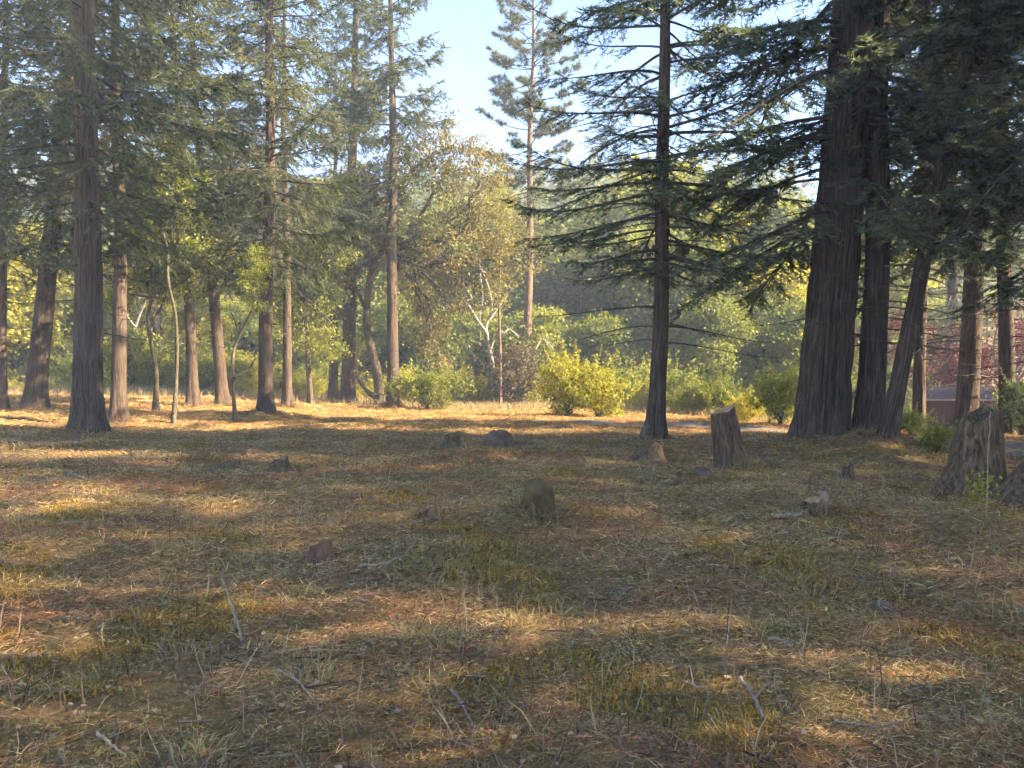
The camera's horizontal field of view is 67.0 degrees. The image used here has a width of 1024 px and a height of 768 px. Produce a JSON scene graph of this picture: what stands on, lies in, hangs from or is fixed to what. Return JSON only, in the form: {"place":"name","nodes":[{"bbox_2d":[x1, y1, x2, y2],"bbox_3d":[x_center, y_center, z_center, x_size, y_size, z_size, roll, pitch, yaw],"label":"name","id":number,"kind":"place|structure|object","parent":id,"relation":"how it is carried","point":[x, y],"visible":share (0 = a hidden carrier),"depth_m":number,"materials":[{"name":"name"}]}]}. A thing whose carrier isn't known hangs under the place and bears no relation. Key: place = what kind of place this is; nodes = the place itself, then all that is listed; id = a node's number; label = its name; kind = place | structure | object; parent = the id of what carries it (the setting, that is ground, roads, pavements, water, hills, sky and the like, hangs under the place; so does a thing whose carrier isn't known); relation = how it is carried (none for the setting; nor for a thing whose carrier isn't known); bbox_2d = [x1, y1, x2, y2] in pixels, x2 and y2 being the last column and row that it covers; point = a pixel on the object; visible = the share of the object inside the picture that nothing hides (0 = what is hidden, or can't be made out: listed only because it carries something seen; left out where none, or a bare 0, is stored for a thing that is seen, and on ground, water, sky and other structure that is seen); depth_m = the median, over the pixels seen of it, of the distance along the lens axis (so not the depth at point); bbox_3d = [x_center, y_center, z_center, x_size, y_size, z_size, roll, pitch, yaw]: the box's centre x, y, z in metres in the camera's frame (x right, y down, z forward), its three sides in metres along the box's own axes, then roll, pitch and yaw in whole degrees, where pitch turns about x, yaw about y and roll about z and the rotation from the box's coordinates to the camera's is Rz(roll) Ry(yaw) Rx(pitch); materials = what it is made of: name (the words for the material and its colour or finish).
{"place":"outdoors","nodes":[
{"label":"outdoors","id":0,"kind":"place"},
{"bbox_2d":[0,225,1023,767],"bbox_3d":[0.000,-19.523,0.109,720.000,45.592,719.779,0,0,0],"label":"ground","id":1,"kind":"structure","parent":0,"point":[360,715],"depth_m":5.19,"materials":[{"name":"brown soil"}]},
{"bbox_2d":[7,213,74,388],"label":"broadleaf tree","id":2,"kind":"object","parent":1,"relation":"on","point":[17,365],"visible":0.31,"depth_m":60.70,"materials":[{"name":"green plant"}]},
{"bbox_2d":[0,0,128,409],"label":"cedar tree","id":3,"kind":"object","parent":1,"relation":"on","point":[4,394],"visible":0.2,"depth_m":31.94,"materials":[{"name":"green plant"}]},
{"bbox_2d":[28,269,112,386],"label":"broadleaf tree","id":4,"kind":"object","parent":1,"relation":"on","point":[68,347],"visible":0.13,"depth_m":64.53,"materials":[{"name":"green plant"}]},
{"bbox_2d":[49,341,106,388],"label":"leafy shrub","id":5,"kind":"object","parent":1,"relation":"on","point":[64,362],"visible":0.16,"depth_m":53.37,"materials":[{"name":"green plant"}]},
{"bbox_2d":[0,0,170,408],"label":"cedar tree","id":6,"kind":"object","parent":1,"relation":"on","point":[36,391],"visible":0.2,"depth_m":32.27,"materials":[{"name":"green plant"}]},
{"bbox_2d":[0,0,244,421],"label":"cedar tree","id":7,"kind":"object","parent":1,"relation":"on","point":[118,405],"visible":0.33,"depth_m":27.51,"materials":[{"name":"green plant"}]},
{"bbox_2d":[72,311,184,389],"bbox_3d":[-25.346,-2.019,51.576,5.421,5.542,7.085,0,0,39],"label":"leafy shrub","id":8,"kind":"object","parent":1,"relation":"on","point":[136,367],"visible":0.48,"depth_m":50.60,"materials":[{"name":"green plant"}]},
{"bbox_2d":[0,0,271,432],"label":"cedar tree","id":9,"kind":"object","parent":1,"relation":"on","point":[83,102],"visible":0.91,"depth_m":22.36,"materials":[{"name":"green plant"}]},
{"bbox_2d":[103,224,200,388],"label":"broadleaf tree","id":10,"kind":"object","parent":1,"relation":"on","point":[157,326],"visible":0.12,"depth_m":65.38,"materials":[{"name":"green plant"}]},
{"bbox_2d":[65,188,243,410],"bbox_3d":[-15.453,-3.604,34.488,7.067,10.304,4.252,0,0,0],"label":"oak tree","id":11,"kind":"object","parent":1,"relation":"on","point":[177,285],"visible":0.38,"depth_m":34.28,"materials":[{"name":"green plant"}]},
{"bbox_2d":[128,336,198,389],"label":"leafy shrub","id":12,"kind":"object","parent":1,"relation":"on","point":[162,373],"visible":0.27,"depth_m":52.52,"materials":[{"name":"green plant"}]},
{"bbox_2d":[122,134,217,423],"bbox_3d":[-12.686,-3.705,28.319,3.499,11.092,2.865,0,0,18],"label":"sapling tree","id":13,"kind":"object","parent":1,"relation":"on","point":[178,183],"visible":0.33,"depth_m":28.25,"materials":[{"name":"green plant"}]},
{"bbox_2d":[146,347,208,388],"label":"leafy shrub","id":14,"kind":"object","parent":1,"relation":"on","point":[181,381],"visible":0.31,"depth_m":51.27,"materials":[{"name":"green plant"}]},
{"bbox_2d":[99,0,277,405],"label":"cedar tree","id":15,"kind":"object","parent":1,"relation":"on","point":[192,390],"visible":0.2,"depth_m":37.09,"materials":[{"name":"green plant"}]},
{"bbox_2d":[156,285,245,365],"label":"broadleaf tree","id":16,"kind":"object","parent":1,"relation":"on","point":[201,318],"visible":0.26,"depth_m":58.90,"materials":[{"name":"green plant"}]},
{"bbox_2d":[113,0,300,405],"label":"cedar tree","id":17,"kind":"object","parent":1,"relation":"on","point":[220,371],"visible":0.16,"depth_m":37.93,"materials":[{"name":"green plant"}]},
{"bbox_2d":[172,342,257,392],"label":"leafy shrub","id":18,"kind":"object","parent":1,"relation":"on","point":[237,359],"visible":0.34,"depth_m":51.51,"materials":[{"name":"green plant"}]},
{"bbox_2d":[200,350,282,392],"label":"leafy shrub","id":19,"kind":"object","parent":1,"relation":"on","point":[241,384],"visible":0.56,"depth_m":51.11,"materials":[{"name":"green plant"}]},
{"bbox_2d":[220,295,276,388],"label":"broadleaf tree","id":20,"kind":"object","parent":1,"relation":"on","point":[248,334],"visible":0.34,"depth_m":64.15,"materials":[{"name":"green plant"}]},
{"bbox_2d":[229,243,276,422],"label":"sapling tree","id":21,"kind":"object","parent":1,"relation":"on","point":[255,305],"visible":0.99,"depth_m":28.97,"materials":[{"name":"green plant"}]},
{"bbox_2d":[136,0,384,413],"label":"cedar tree","id":22,"kind":"object","parent":1,"relation":"on","point":[270,181],"visible":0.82,"depth_m":32.13,"materials":[{"name":"green plant"}]},
{"bbox_2d":[193,0,373,407],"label":"cedar tree","id":23,"kind":"object","parent":1,"relation":"on","point":[287,394],"visible":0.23,"depth_m":39.18,"materials":[{"name":"green plant"}]},
{"bbox_2d":[255,316,324,379],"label":"broadleaf tree","id":24,"kind":"object","parent":1,"relation":"on","point":[278,350],"visible":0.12,"depth_m":59.44,"materials":[{"name":"green plant"}]},
{"bbox_2d":[249,172,369,403],"bbox_3d":[-11.895,-5.394,45.428,7.153,13.855,5.060,0,0,0],"label":"oak tree","id":25,"kind":"object","parent":1,"relation":"on","point":[301,301],"visible":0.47,"depth_m":44.98,"materials":[{"name":"green plant"}]},
{"bbox_2d":[292,364,328,395],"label":"leafy shrub","id":26,"kind":"object","parent":1,"relation":"on","point":[301,382],"visible":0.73,"depth_m":51.79,"materials":[{"name":"green plant"}]},
{"bbox_2d":[299,539,336,564],"bbox_3d":[-1.714,1.606,6.921,0.349,0.418,0.359,0,0,0],"label":"rock","id":27,"kind":"object","parent":1,"relation":"on","point":[321,550],"visible":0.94,"depth_m":6.85,"materials":[{"name":"stone"}]},
{"bbox_2d":[290,27,377,402],"bbox_3d":[-11.421,-10.367,48.805,5.750,24.019,6.349,0,0,-40],"label":"cedar tree","id":28,"kind":"object","parent":1,"relation":"on","point":[333,383],"visible":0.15,"depth_m":48.73,"materials":[{"name":"green plant"}]},
{"bbox_2d":[303,326,372,391],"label":"broadleaf tree","id":29,"kind":"object","parent":1,"relation":"on","point":[360,347],"visible":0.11,"depth_m":58.30,"materials":[{"name":"green plant"}]},
{"bbox_2d":[309,0,388,403],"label":"cedar tree","id":30,"kind":"object","parent":1,"relation":"on","point":[347,389],"visible":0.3,"depth_m":47.70,"materials":[{"name":"green plant"}]},
{"bbox_2d":[309,211,462,371],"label":"broadleaf tree","id":31,"kind":"object","parent":1,"relation":"on","point":[359,307],"visible":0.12,"depth_m":67.54,"materials":[{"name":"green plant"}]},
{"bbox_2d":[325,0,459,406],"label":"cedar tree","id":32,"kind":"object","parent":1,"relation":"on","point":[391,79],"visible":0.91,"depth_m":45.01,"materials":[{"name":"green plant"}]},
{"bbox_2d":[361,287,440,385],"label":"broadleaf tree","id":33,"kind":"object","parent":1,"relation":"on","point":[380,341],"visible":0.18,"depth_m":61.71,"materials":[{"name":"green plant"}]},
{"bbox_2d":[282,105,553,404],"bbox_3d":[-5.667,-7.618,47.094,16.846,18.866,7.009,0,0,0],"label":"oak tree","id":34,"kind":"object","parent":1,"relation":"on","point":[439,238],"visible":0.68,"depth_m":47.08,"materials":[{"name":"green plant"}]},
{"bbox_2d":[375,355,465,408],"bbox_3d":[-5.166,-0.071,43.849,5.158,3.194,4.470,0,0,0],"label":"leafy shrub","id":35,"kind":"object","parent":1,"relation":"on","point":[424,382],"visible":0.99,"depth_m":43.30,"materials":[{"name":"green plant"}]},
{"bbox_2d":[398,305,486,401],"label":"broadleaf tree","id":36,"kind":"object","parent":1,"relation":"on","point":[457,349],"visible":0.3,"depth_m":59.15,"materials":[{"name":"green plant"}]},
{"bbox_2d":[408,351,480,403],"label":"leafy shrub","id":37,"kind":"object","parent":1,"relation":"on","point":[455,378],"visible":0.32,"depth_m":51.55,"materials":[{"name":"green plant"}]},
{"bbox_2d":[370,176,549,379],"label":"broadleaf tree","id":38,"kind":"object","parent":1,"relation":"on","point":[437,205],"visible":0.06,"depth_m":68.93,"materials":[{"name":"green plant"}]},
{"bbox_2d":[451,366,506,404],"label":"leafy shrub","id":39,"kind":"object","parent":1,"relation":"on","point":[479,381],"visible":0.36,"depth_m":53.19,"materials":[{"name":"green plant"}]},
{"bbox_2d":[447,299,511,403],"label":"broadleaf tree","id":40,"kind":"object","parent":1,"relation":"on","point":[476,328],"visible":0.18,"depth_m":60.82,"materials":[{"name":"green plant"}]},
{"bbox_2d":[440,262,519,403],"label":"dead tree","id":41,"kind":"object","parent":1,"relation":"on","point":[490,317],"visible":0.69,"depth_m":52.89,"materials":[{"name":"grey wood"}]},
{"bbox_2d":[483,429,514,447],"bbox_3d":[-0.297,1.419,18.592,0.619,0.676,0.825,0,0,37],"label":"rock","id":42,"kind":"object","parent":1,"relation":"on","point":[495,437],"visible":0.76,"depth_m":18.33,"materials":[{"name":"grey stone"}]},
{"bbox_2d":[480,185,519,404],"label":"tree","id":43,"kind":"object","parent":1,"relation":"on","point":[499,341],"visible":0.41,"depth_m":50.98,"materials":[{"name":"green plant"}]},
{"bbox_2d":[0,420,1023,767],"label":"moss","id":44,"kind":"object","parent":1,"relation":"on","point":[750,714],"visible":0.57,"depth_m":5.59,"materials":[{"name":"green plant"}]},
{"bbox_2d":[0,426,1023,767],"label":"ground plants","id":45,"kind":"object","parent":1,"relation":"on","point":[170,708],"visible":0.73,"depth_m":5.51,"materials":[{"name":"green plant"}]},
{"bbox_2d":[0,427,1023,767],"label":"twig litter","id":46,"kind":"object","parent":1,"relation":"on","point":[574,645],"visible":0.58,"depth_m":4.63,"materials":[{"name":"brown wood"}]},
{"bbox_2d":[0,425,1023,767],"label":"grass tufts","id":47,"kind":"object","parent":1,"relation":"on","point":[494,589],"visible":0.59,"depth_m":5.71,"materials":[{"name":"green plant"}]},
{"bbox_2d":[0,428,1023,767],"bbox_3d":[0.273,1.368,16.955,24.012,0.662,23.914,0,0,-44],"label":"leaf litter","id":48,"kind":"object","parent":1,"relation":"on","point":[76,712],"visible":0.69,"depth_m":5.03,"materials":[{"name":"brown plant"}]},
{"bbox_2d":[9,146,1023,359],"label":"hillside forest","id":49,"kind":"object","parent":1,"relation":"on","point":[603,181],"visible":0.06,"depth_m":138.74,"materials":[{"name":"green plant"}]},
{"bbox_2d":[464,325,570,403],"bbox_3d":[0.552,-1.181,52.546,7.486,5.958,7.822,0,0,0],"label":"leafy shrub","id":50,"kind":"object","parent":1,"relation":"on","point":[514,372],"visible":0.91,"depth_m":52.00,"materials":[{"name":"brown plant"}]},
{"bbox_2d":[446,189,605,351],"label":"broadleaf tree","id":51,"kind":"object","parent":1,"relation":"on","point":[519,294],"visible":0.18,"depth_m":67.50,"materials":[{"name":"green plant"}]},
{"bbox_2d":[473,301,586,401],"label":"broadleaf tree","id":52,"kind":"object","parent":1,"relation":"on","point":[542,328],"visible":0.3,"depth_m":56.61,"materials":[{"name":"green plant"}]},
{"bbox_2d":[473,0,590,402],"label":"pine tree","id":53,"kind":"object","parent":1,"relation":"on","point":[501,92],"visible":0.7,"depth_m":55.66,"materials":[{"name":"green plant"}]},
{"bbox_2d":[520,478,554,514],"bbox_3d":[0.281,1.391,8.854,0.406,0.639,0.351,0,0,-21],"label":"rock","id":54,"kind":"object","parent":1,"relation":"on","point":[538,493],"visible":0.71,"depth_m":8.74,"materials":[{"name":"grey stone"}]},
{"bbox_2d":[533,224,586,352],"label":"conifer tree","id":55,"kind":"object","parent":1,"relation":"on","point":[555,287],"visible":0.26,"depth_m":66.50,"materials":[{"name":"green plant"}]},
{"bbox_2d":[535,337,615,414],"bbox_3d":[3.156,-0.353,37.493,4.453,3.918,3.407,0,0,35],"label":"leafy shrub","id":56,"kind":"object","parent":1,"relation":"on","point":[566,362],"visible":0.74,"depth_m":37.30,"materials":[{"name":"green plant"}]},
{"bbox_2d":[556,211,609,363],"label":"conifer tree","id":57,"kind":"object","parent":1,"relation":"on","point":[575,254],"visible":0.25,"depth_m":65.08,"materials":[{"name":"green plant"}]},
{"bbox_2d":[537,352,649,416],"bbox_3d":[3.899,0.072,36.623,5.307,3.248,4.060,0,0,-31],"label":"leafy shrub","id":58,"kind":"object","parent":1,"relation":"on","point":[607,392],"visible":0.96,"depth_m":36.42,"materials":[{"name":"yellow plant"}]},
{"bbox_2d":[543,184,653,324],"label":"broadleaf tree","id":59,"kind":"object","parent":1,"relation":"on","point":[587,296],"visible":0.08,"depth_m":69.60,"materials":[{"name":"green plant"}]},
{"bbox_2d":[548,308,651,374],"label":"broadleaf tree","id":60,"kind":"object","parent":1,"relation":"on","point":[596,325],"visible":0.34,"depth_m":56.53,"materials":[{"name":"green plant"}]},
{"bbox_2d":[591,342,671,406],"bbox_3d":[7.771,-0.154,50.977,6.836,5.249,6.622,0,0,-28],"label":"leafy shrub","id":61,"kind":"object","parent":1,"relation":"on","point":[631,381],"visible":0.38,"depth_m":49.33,"materials":[{"name":"green plant"}]},
{"bbox_2d":[559,139,716,406],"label":"broadleaf tree","id":62,"kind":"object","parent":1,"relation":"on","point":[593,221],"visible":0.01,"depth_m":70.40,"materials":[{"name":"green plant"}]},
{"bbox_2d":[561,209,716,396],"bbox_3d":[12.949,-5.624,65.379,15.325,17.644,14.599,0,0,-15],"label":"broadleaf tree","id":63,"kind":"object","parent":1,"relation":"on","point":[622,292],"visible":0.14,"depth_m":63.00,"materials":[{"name":"green plant"}]},
{"bbox_2d":[626,441,673,464],"bbox_3d":[2.771,1.515,15.877,1.134,0.658,1.114,0,0,0],"label":"tree stump","id":64,"kind":"object","parent":1,"relation":"on","point":[653,451],"visible":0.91,"depth_m":15.60,"materials":[{"name":"brown wood"}]},
{"bbox_2d":[627,347,709,407],"bbox_3d":[9.126,-0.105,45.369,4.890,4.303,5.090,0,0,0],"label":"leafy shrub","id":65,"kind":"object","parent":1,"relation":"on","point":[672,377],"visible":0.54,"depth_m":44.81,"materials":[{"name":"green plant"}]},
{"bbox_2d":[612,221,741,402],"bbox_3d":[13.209,-4.993,62.090,11.327,16.123,10.790,0,0,23],"label":"broadleaf tree","id":66,"kind":"object","parent":1,"relation":"on","point":[676,296],"visible":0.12,"depth_m":59.41,"materials":[{"name":"green plant"}]},
{"bbox_2d":[493,0,881,438],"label":"fir tree","id":67,"kind":"object","parent":1,"relation":"on","point":[663,280],"visible":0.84,"depth_m":20.18,"materials":[{"name":"green plant"}]},
{"bbox_2d":[666,375,729,412],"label":"leafy shrub","id":68,"kind":"object","parent":1,"relation":"on","point":[683,401],"visible":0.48,"depth_m":40.90,"materials":[{"name":"green plant"}]},
{"bbox_2d":[683,371,736,413],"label":"leafy shrub","id":69,"kind":"object","parent":1,"relation":"on","point":[705,403],"visible":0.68,"depth_m":39.50,"materials":[{"name":"green plant"}]},
{"bbox_2d":[683,362,750,413],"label":"leafy shrub","id":70,"kind":"object","parent":1,"relation":"on","point":[730,388],"visible":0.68,"depth_m":39.62,"materials":[{"name":"green plant"}]},
{"bbox_2d":[667,285,779,402],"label":"broadleaf tree","id":71,"kind":"object","parent":1,"relation":"on","point":[716,315],"visible":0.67,"depth_m":53.98,"materials":[{"name":"green plant"}]},
{"bbox_2d":[710,404,751,470],"bbox_3d":[4.158,1.098,14.691,0.751,1.447,0.707,0,0,0],"label":"tree stump","id":72,"kind":"object","parent":1,"relation":"on","point":[728,445],"visible":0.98,"depth_m":14.48,"materials":[{"name":"brown wood"}]},
{"bbox_2d":[720,384,765,421],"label":"leafy shrub","id":73,"kind":"object","parent":1,"relation":"on","point":[746,411],"visible":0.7,"depth_m":32.81,"materials":[{"name":"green plant"}]},
{"bbox_2d":[720,261,809,407],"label":"broadleaf tree","id":74,"kind":"object","parent":1,"relation":"on","point":[793,289],"visible":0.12,"depth_m":59.88,"materials":[{"name":"green plant"}]},
{"bbox_2d":[736,347,799,424],"bbox_3d":[10.353,0.105,29.953,3.377,3.095,3.213,0,0,0],"label":"leafy shrub","id":75,"kind":"object","parent":1,"relation":"on","point":[777,401],"visible":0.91,"depth_m":29.64,"materials":[{"name":"green plant"}]},
{"bbox_2d":[688,173,862,292],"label":"broadleaf tree","id":76,"kind":"object","parent":1,"relation":"on","point":[795,209],"visible":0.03,"depth_m":65.94,"materials":[{"name":"green plant"}]},
{"bbox_2d":[563,0,1023,440],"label":"fir tree","id":77,"kind":"object","parent":1,"relation":"on","point":[823,402],"visible":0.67,"depth_m":18.27,"materials":[{"name":"green plant"}]},
{"bbox_2d":[737,295,859,418],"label":"broadleaf tree","id":78,"kind":"object","parent":1,"relation":"on","point":[790,344],"visible":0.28,"depth_m":54.51,"materials":[{"name":"green plant"}]},
{"bbox_2d":[682,0,1023,430],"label":"fir tree","id":79,"kind":"object","parent":1,"relation":"on","point":[870,397],"visible":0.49,"depth_m":18.48,"materials":[{"name":"green plant"}]},
{"bbox_2d":[851,234,943,416],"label":"broadleaf tree","id":80,"kind":"object","parent":1,"relation":"on","point":[901,296],"visible":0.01,"depth_m":68.48,"materials":[{"name":"green plant"}]},
{"bbox_2d":[854,305,958,386],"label":"maple tree","id":81,"kind":"object","parent":1,"relation":"on","point":[934,377],"visible":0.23,"depth_m":52.83,"materials":[{"name":"red plant"}]},
{"bbox_2d":[813,0,1022,430],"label":"fir tree","id":82,"kind":"object","parent":1,"relation":"on","point":[919,381],"visible":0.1,"depth_m":25.84,"materials":[{"name":"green plant"}]},
{"bbox_2d":[901,402,934,434],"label":"leafy shrub","id":83,"kind":"object","parent":1,"relation":"on","point":[909,416],"visible":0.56,"depth_m":23.38,"materials":[{"name":"green plant"}]},
{"bbox_2d":[816,0,1023,439],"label":"fir tree","id":84,"kind":"object","parent":1,"relation":"on","point":[890,422],"visible":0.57,"depth_m":17.34,"materials":[{"name":"green plant"}]},
{"bbox_2d":[820,0,1023,377],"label":"fir tree","id":85,"kind":"object","parent":1,"relation":"on","point":[955,197],"visible":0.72,"depth_m":16.39,"materials":[{"name":"green plant"}]},
{"bbox_2d":[852,387,997,429],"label":"shed","id":86,"kind":"structure","parent":1,"relation":"on","point":[941,400],"depth_m":43.08,"materials":[{"name":"red wood"}]},
{"bbox_2d":[903,414,957,451],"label":"leafy shrub","id":87,"kind":"object","parent":1,"relation":"on","point":[937,440],"visible":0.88,"depth_m":16.82,"materials":[{"name":"green plant"}]},
{"bbox_2d":[895,171,997,386],"bbox_3d":[31.146,-10.004,54.657,6.529,27.505,6.878,1,0,0],"label":"fir tree","id":88,"kind":"object","parent":1,"relation":"on","point":[953,297],"visible":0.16,"depth_m":54.35,"materials":[{"name":"green plant"}]},
{"bbox_2d":[887,1,1023,429],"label":"fir tree","id":89,"kind":"object","parent":1,"relation":"on","point":[967,397],"visible":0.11,"depth_m":27.55,"materials":[{"name":"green plant"}]},
{"bbox_2d":[889,3,1023,434],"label":"fir tree","id":90,"kind":"object","parent":1,"relation":"on","point":[1006,329],"visible":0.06,"depth_m":26.82,"materials":[{"name":"green plant"}]},
{"bbox_2d":[929,404,1006,498],"bbox_3d":[5.891,0.963,9.927,1.040,1.398,1.025,0,0,0],"label":"tree stump","id":91,"kind":"object","parent":1,"relation":"on","point":[968,450],"visible":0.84,"depth_m":9.69,"materials":[{"name":"brown wood"}]},
{"bbox_2d":[930,306,1023,386],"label":"maple tree","id":92,"kind":"object","parent":1,"relation":"on","point":[984,357],"visible":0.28,"depth_m":51.45,"materials":[{"name":"red plant"}]},
{"bbox_2d":[957,469,1002,512],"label":"seedling","id":93,"kind":"object","parent":1,"relation":"on","point":[977,488],"visible":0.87,"depth_m":8.60,"materials":[{"name":"green plant"}]},
{"bbox_2d":[977,357,1023,435],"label":"leafy shrub","id":94,"kind":"object","parent":1,"relation":"on","point":[1012,408],"visible":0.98,"depth_m":24.84,"materials":[{"name":"green plant"}]},
{"bbox_2d":[981,460,1023,507],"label":"tree stump","id":95,"kind":"object","parent":1,"relation":"on","point":[1014,480],"visible":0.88,"depth_m":9.15,"materials":[{"name":"brown wood"}]},
{"bbox_2d":[0,0,1023,205],"label":"sky","id":96,"kind":"structure","parent":0,"point":[464,26],"materials":[{"name":"blue"}]},
{"bbox_2d":[501,420,1023,455],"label":"track","id":97,"kind":"structure","parent":0,"point":[1019,446],"depth_m":27.62,"materials":[{"name":"beige soil"}]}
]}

